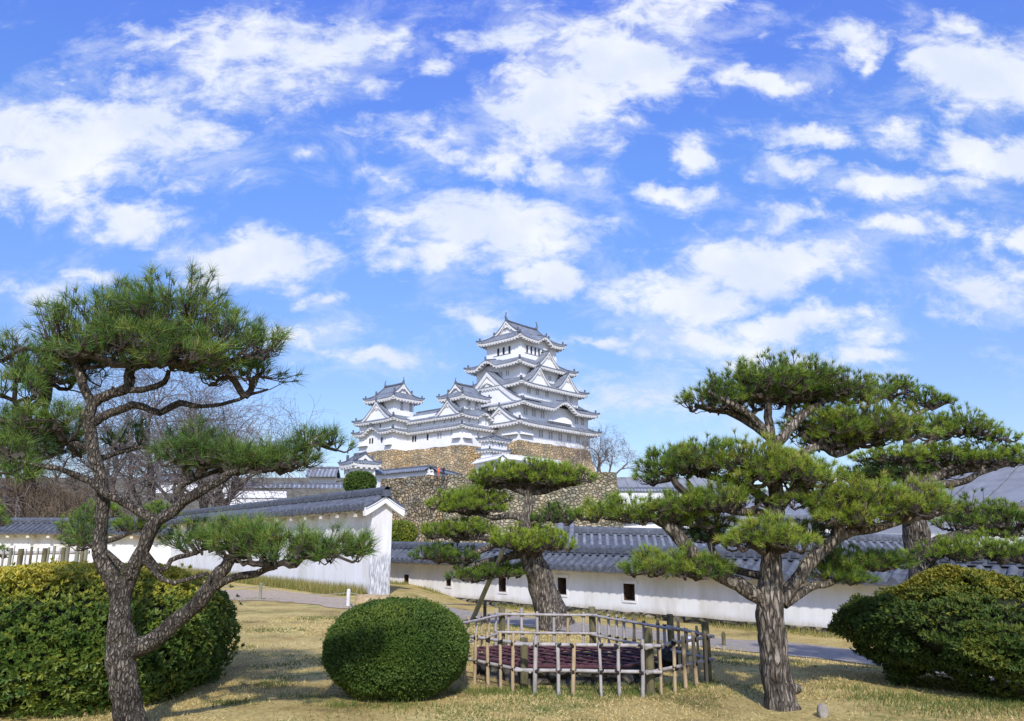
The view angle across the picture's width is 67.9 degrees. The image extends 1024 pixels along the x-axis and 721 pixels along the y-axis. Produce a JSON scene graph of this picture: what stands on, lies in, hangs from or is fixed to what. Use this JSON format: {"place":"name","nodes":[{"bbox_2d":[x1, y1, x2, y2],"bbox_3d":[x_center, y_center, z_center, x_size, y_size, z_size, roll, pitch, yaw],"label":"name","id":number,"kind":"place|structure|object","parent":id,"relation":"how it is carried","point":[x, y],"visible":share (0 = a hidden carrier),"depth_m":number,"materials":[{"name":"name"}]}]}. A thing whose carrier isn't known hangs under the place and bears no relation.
{"place":"outdoors","nodes":[
{"label":"outdoors","id":0,"kind":"place"},
{"bbox_2d":[222,590,353,608],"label":"path","id":1,"kind":"structure","parent":0,"point":[324,601],"depth_m":21.45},
{"bbox_2d":[351,377,424,452],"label":"corner tower","id":2,"kind":"structure","parent":0,"point":[381,425],"depth_m":184.42,"materials":[{"name":"paint"}]},
{"bbox_2d":[0,478,1023,720],"bbox_3d":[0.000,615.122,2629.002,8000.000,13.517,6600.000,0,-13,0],"label":"ground","id":3,"kind":"structure","parent":0,"point":[259,610],"depth_m":8.23,"materials":[{"name":"beige plant"}]},
{"bbox_2d":[0,499,13,558],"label":"pine tree","id":4,"kind":"object","parent":3,"relation":"on","point":[3,523],"visible":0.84,"depth_m":25.40,"materials":[{"name":"green plant"}]},
{"bbox_2d":[0,460,64,517],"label":"bare tree","id":5,"kind":"object","parent":3,"relation":"on","point":[15,496],"visible":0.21,"depth_m":46.53,"materials":[{"name":"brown wood"}]},
{"bbox_2d":[0,545,89,566],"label":"rustic fence","id":6,"kind":"object","parent":3,"relation":"on","point":[44,553],"visible":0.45,"depth_m":15.16,"materials":[{"name":"brown wood"}]},
{"bbox_2d":[0,469,94,517],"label":"bare tree","id":7,"kind":"object","parent":3,"relation":"on","point":[32,512],"visible":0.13,"depth_m":46.26,"materials":[{"name":"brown wood"}]},
{"bbox_2d":[0,385,134,523],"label":"bare tree","id":8,"kind":"object","parent":3,"relation":"on","point":[28,483],"visible":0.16,"depth_m":47.36,"materials":[{"name":"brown wood"}]},
{"bbox_2d":[20,467,143,517],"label":"bare tree","id":9,"kind":"object","parent":3,"relation":"on","point":[63,498],"visible":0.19,"depth_m":46.56,"materials":[{"name":"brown wood"}]},
{"bbox_2d":[0,517,171,565],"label":"plaster wall","id":10,"kind":"structure","parent":3,"relation":"on","point":[28,533],"depth_m":41.34,"materials":[{"name":"paint"}]},
{"bbox_2d":[51,498,183,546],"bbox_3d":[-12.242,5.663,23.257,3.948,3.010,1.498,0,-13,0],"label":"pine tree","id":11,"kind":"object","parent":3,"relation":"on","point":[129,528],"visible":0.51,"depth_m":23.36,"materials":[{"name":"green plant"}]},
{"bbox_2d":[0,556,244,719],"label":"azalea bush","id":12,"kind":"object","parent":3,"relation":"on","point":[54,615],"visible":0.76,"depth_m":7.36,"materials":[{"name":"green plant"}]},
{"bbox_2d":[20,367,305,517],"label":"bare tree","id":13,"kind":"object","parent":3,"relation":"on","point":[147,472],"visible":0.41,"depth_m":48.43,"materials":[{"name":"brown wood"}]},
{"bbox_2d":[0,254,381,720],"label":"pine tree","id":14,"kind":"object","parent":3,"relation":"on","point":[113,331],"visible":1,"depth_m":6.75,"materials":[{"name":"green plant"}]},
{"bbox_2d":[80,380,338,517],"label":"bare tree","id":15,"kind":"object","parent":3,"relation":"on","point":[230,493],"visible":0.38,"depth_m":46.85,"materials":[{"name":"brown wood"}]},
{"bbox_2d":[224,491,286,504],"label":"plaster wall","id":16,"kind":"structure","parent":3,"relation":"on","point":[260,493],"depth_m":73.85,"materials":[{"name":"white paint"}]},
{"bbox_2d":[259,583,262,598],"bbox_3d":[-6.869,6.351,20.757,0.080,0.549,0.080,0,-13,0],"label":"rope post","id":17,"kind":"object","parent":3,"relation":"on","point":[260,590],"visible":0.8,"depth_m":20.74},
{"bbox_2d":[165,486,404,594],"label":"plaster wall","id":18,"kind":"structure","parent":3,"relation":"on","point":[378,506],"depth_m":24.94,"materials":[{"name":"paint"}]},
{"bbox_2d":[241,482,342,489],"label":"plaster wall","id":19,"kind":"structure","parent":3,"relation":"on","point":[332,484],"depth_m":104.79,"materials":[{"name":"paint"}]},
{"bbox_2d":[306,467,340,481],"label":"plaster wall","id":20,"kind":"structure","parent":3,"relation":"on","point":[331,476],"depth_m":119.51,"materials":[{"name":"tile"}]},
{"bbox_2d":[346,589,350,605],"bbox_3d":[-4.080,5.958,18.941,0.096,0.512,0.096,0,-13,0],"label":"rope post","id":21,"kind":"object","parent":3,"relation":"on","point":[348,597],"visible":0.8,"depth_m":18.91,"materials":[{"name":"white stone"}]},
{"bbox_2d":[262,586,343,594],"bbox_3d":[-5.474,6.030,19.878,3.354,0.164,0.015,-9,-16,33],"label":"barrier rope","id":22,"kind":"object","parent":21,"relation":"attached to","point":[306,594],"visible":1,"depth_m":19.72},
{"bbox_2d":[351,593,475,604],"bbox_3d":[-2.361,5.800,18.506,3.560,0.239,0.014,-4,-14,15],"label":"barrier rope","id":23,"kind":"object","parent":21,"relation":"attached to","point":[446,604],"visible":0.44,"depth_m":18.20,"materials":[{"name":"beige fabric"}]},
{"bbox_2d":[342,470,376,490],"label":"round bush","id":24,"kind":"object","parent":3,"relation":"on","point":[357,480],"visible":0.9,"depth_m":92.84,"materials":[{"name":"green plant"}]},
{"bbox_2d":[338,451,382,477],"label":"gate turret","id":25,"kind":"object","parent":3,"relation":"on","point":[363,461],"visible":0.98,"depth_m":120.17,"materials":[{"name":"paint"}]},
{"bbox_2d":[354,594,375,605],"bbox_3d":[-3.551,5.916,18.610,0.600,0.387,0.494,0,-13,0],"label":"rock","id":26,"kind":"object","parent":3,"relation":"on","point":[361,598],"visible":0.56,"depth_m":18.45,"materials":[{"name":"beige stone"}]},
{"bbox_2d":[366,468,385,487],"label":"plaster wall","id":27,"kind":"structure","parent":3,"relation":"on","point":[379,473],"depth_m":122.26,"materials":[{"name":"paint"}]},
{"bbox_2d":[371,595,390,599],"bbox_3d":[-3.241,5.931,18.570,0.579,0.386,0.440,0,-13,0],"label":"rock","id":28,"kind":"object","parent":3,"relation":"on","point":[380,596],"visible":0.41,"depth_m":18.44,"materials":[{"name":"beige stone"}]},
{"bbox_2d":[318,595,472,700],"bbox_3d":[-1.234,3.096,8.208,1.637,1.070,1.595,0,-13,0],"label":"round bush","id":29,"kind":"object","parent":3,"relation":"on","point":[402,647],"visible":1,"depth_m":7.67,"materials":[{"name":"green plant"}]},
{"bbox_2d":[391,520,417,541],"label":"round bush","id":30,"kind":"object","parent":3,"relation":"on","point":[404,531],"visible":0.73,"depth_m":43.29,"materials":[{"name":"green plant"}]},
{"bbox_2d":[380,475,447,541],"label":"stone wall","id":31,"kind":"structure","parent":3,"relation":"on","point":[411,493],"depth_m":129.63,"materials":[{"name":"grey stone"}]},
{"bbox_2d":[381,465,434,478],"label":"plaster wall","id":32,"kind":"structure","parent":31,"relation":"on","point":[402,472],"depth_m":133.94,"materials":[{"name":"tile"}]},
{"bbox_2d":[430,465,460,476],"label":"plaster wall","id":33,"kind":"structure","parent":31,"relation":"on","point":[436,472],"depth_m":133.36,"materials":[{"name":"tile"}]},
{"bbox_2d":[472,453,506,472],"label":"plaster wall","id":34,"kind":"structure","parent":31,"relation":"on","point":[479,462],"depth_m":159.86,"materials":[{"name":"white paint"}]},
{"bbox_2d":[500,454,560,465],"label":"plaster wall","id":35,"kind":"structure","parent":31,"relation":"on","point":[518,458],"depth_m":157.05,"materials":[{"name":"white paint"}]},
{"bbox_2d":[367,444,480,473],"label":"stone base","id":36,"kind":"object","parent":3,"relation":"on","point":[461,458],"visible":0.34,"depth_m":174.80,"materials":[{"name":"brown stone"}]},
{"bbox_2d":[404,408,440,449],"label":"castle wing","id":37,"kind":"structure","parent":36,"relation":"on","point":[420,435],"depth_m":179.89,"materials":[{"name":"white paint"}]},
{"bbox_2d":[428,378,497,446],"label":"corner tower","id":38,"kind":"structure","parent":36,"relation":"on","point":[461,416],"depth_m":174.53,"materials":[{"name":"paint"}]},
{"bbox_2d":[475,434,512,457],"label":"gate block","id":39,"kind":"structure","parent":36,"relation":"on","point":[491,445],"depth_m":167.48,"materials":[{"name":"paint"}]},
{"bbox_2d":[483,600,486,622],"bbox_3d":[-0.642,5.990,17.989,0.080,0.615,0.080,0,-13,0],"label":"rope post","id":40,"kind":"object","parent":3,"relation":"on","point":[484,609],"visible":0.78,"depth_m":17.98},
{"bbox_2d":[486,604,720,636],"bbox_3d":[1.773,5.631,16.542,5.678,0.417,0.015,-8,-15,31],"label":"barrier rope","id":41,"kind":"object","parent":40,"relation":"attached to","point":[606,627],"visible":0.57,"depth_m":16.18,"materials":[{"name":"beige fabric"}]},
{"bbox_2d":[470,547,505,622],"bbox_3d":[-0.542,4.827,15.995,0.117,1.781,2.331,5,-14,-20],"label":"support pole","id":42,"kind":"object","parent":3,"relation":"on","point":[485,589],"visible":0.64,"depth_m":16.04,"materials":[{"name":"brown wood"}]},
{"bbox_2d":[405,454,598,631],"bbox_3d":[-0.108,3.722,15.599,3.928,3.680,2.321,4,-14,-18],"label":"pine tree","id":43,"kind":"object","parent":3,"relation":"on","point":[526,543],"visible":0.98,"depth_m":15.66,"materials":[{"name":"green plant"}]},
{"bbox_2d":[177,565,843,638],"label":"wall foot grass","id":44,"kind":"structure","parent":3,"relation":"on","point":[317,587],"depth_m":23.76,"materials":[{"name":"green plant"}]},
{"bbox_2d":[440,472,622,542],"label":"stone wall","id":45,"kind":"structure","parent":3,"relation":"on","point":[572,496],"depth_m":121.27,"materials":[{"name":"grey stone"}]},
{"bbox_2d":[553,428,594,467],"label":"bare tree","id":46,"kind":"object","parent":45,"relation":"on","point":[569,452],"visible":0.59,"depth_m":159.41,"materials":[{"name":"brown wood"}]},
{"bbox_2d":[507,440,595,471],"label":"stone base","id":47,"kind":"object","parent":3,"relation":"on","point":[525,448],"visible":0.13,"depth_m":179.08,"materials":[{"name":"brown stone"}]},
{"bbox_2d":[463,312,600,449],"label":"castle keep","id":48,"kind":"structure","parent":47,"relation":"on","point":[525,382],"depth_m":185.36,"materials":[{"name":"paint"}]},
{"bbox_2d":[477,645,658,685],"bbox_3d":[0.647,3.783,9.360,2.333,0.329,1.730,0,-13,0],"label":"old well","id":49,"kind":"object","parent":3,"relation":"on","point":[630,660],"visible":0.62,"depth_m":8.95,"materials":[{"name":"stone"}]},
{"bbox_2d":[458,606,715,696],"bbox_3d":[0.811,3.650,9.742,3.171,0.773,3.646,0,-13,0],"label":"bamboo fence","id":50,"kind":"object","parent":3,"relation":"on","point":[645,644],"visible":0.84,"depth_m":8.54,"materials":[{"name":"beige wood"}]},
{"bbox_2d":[575,423,647,475],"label":"bare tree","id":51,"kind":"object","parent":3,"relation":"on","point":[600,461],"visible":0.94,"depth_m":149.49,"materials":[{"name":"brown wood"}]},
{"bbox_2d":[618,487,715,509],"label":"plaster wall","id":52,"kind":"structure","parent":3,"relation":"on","point":[642,490],"depth_m":142.37,"materials":[{"name":"paint"}]},
{"bbox_2d":[617,477,722,528],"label":"house","id":53,"kind":"structure","parent":3,"relation":"on","point":[629,482],"depth_m":145.62,"materials":[{"name":"paint"}]},
{"bbox_2d":[688,636,699,645],"bbox_3d":[3.212,5.062,13.669,0.324,0.206,0.263,0,-13,0],"label":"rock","id":54,"kind":"object","parent":3,"relation":"on","point":[689,643],"visible":0.21,"depth_m":13.56,"materials":[{"name":"white stone"}]},
{"bbox_2d":[390,541,1023,635],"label":"plaster wall","id":55,"kind":"structure","parent":3,"relation":"on","point":[585,576],"depth_m":21.17,"materials":[{"name":"paint"}]},
{"bbox_2d":[721,632,725,645],"bbox_3d":[4.189,5.558,15.028,0.080,0.370,0.080,0,-13,0],"label":"rope post","id":56,"kind":"object","parent":3,"relation":"on","point":[723,636],"visible":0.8,"depth_m":15.01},
{"bbox_2d":[555,522,903,548],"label":"storehouse","id":57,"kind":"structure","parent":3,"relation":"on","point":[591,535],"depth_m":29.33,"materials":[{"name":"tile"}]},
{"bbox_2d":[570,344,965,711],"bbox_3d":[2.672,1.692,7.859,4.199,3.827,1.536,0,-13,0],"label":"pine tree","id":58,"kind":"object","parent":3,"relation":"on","point":[837,432],"visible":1,"depth_m":7.76,"materials":[{"name":"green plant"}]},
{"bbox_2d":[817,703,828,718],"bbox_3d":[2.868,3.240,7.021,0.098,0.147,0.101,0,-13,0],"label":"rock","id":59,"kind":"object","parent":3,"relation":"on","point":[822,710],"visible":0.96,"depth_m":6.99,"materials":[{"name":"white stone"}]},
{"bbox_2d":[827,563,1023,702],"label":"yew bush","id":60,"kind":"object","parent":3,"relation":"on","point":[957,622],"visible":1,"depth_m":8.18,"materials":[{"name":"green plant"}]},
{"bbox_2d":[835,371,1023,578],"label":"pine tree","id":61,"kind":"object","parent":3,"relation":"on","point":[919,542],"visible":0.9,"depth_m":10.79,"materials":[{"name":"green plant"}]},
{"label":"stone base","id":62,"kind":"object","parent":3,"relation":"on","visible":0},
{"bbox_2d":[156,474,237,492],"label":"plaster wall","id":63,"kind":"structure","parent":62,"relation":"on","point":[187,488],"depth_m":94.55,"materials":[{"name":"paint"}]},
{"bbox_2d":[0,0,1023,490],"label":"sky","id":64,"kind":"structure","parent":0,"point":[670,190],"materials":[{"name":"blue"}]},
{"bbox_2d":[661,646,682,669],"bbox_3d":[2.087,3.831,9.761,0.353,0.309,0.363,0,-13,0],"label":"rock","id":65,"kind":"object","parent":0,"point":[666,654],"visible":0.36,"depth_m":9.63,"materials":[{"name":"stone"}]},
{"bbox_2d":[447,607,1021,685],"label":"path","id":66,"kind":"structure","parent":0,"point":[819,651],"depth_m":15.45,"materials":[{"name":"grey gravel"}]},
{"bbox_2d":[695,490,876,532],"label":"white hall","id":67,"kind":"structure","parent":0,"point":[801,513],"depth_m":33.74,"materials":[{"name":"paint"}]},
{"bbox_2d":[862,456,1023,546],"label":"roof","id":68,"kind":"structure","parent":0,"point":[1007,482],"depth_m":36.50,"materials":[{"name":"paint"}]}
]}

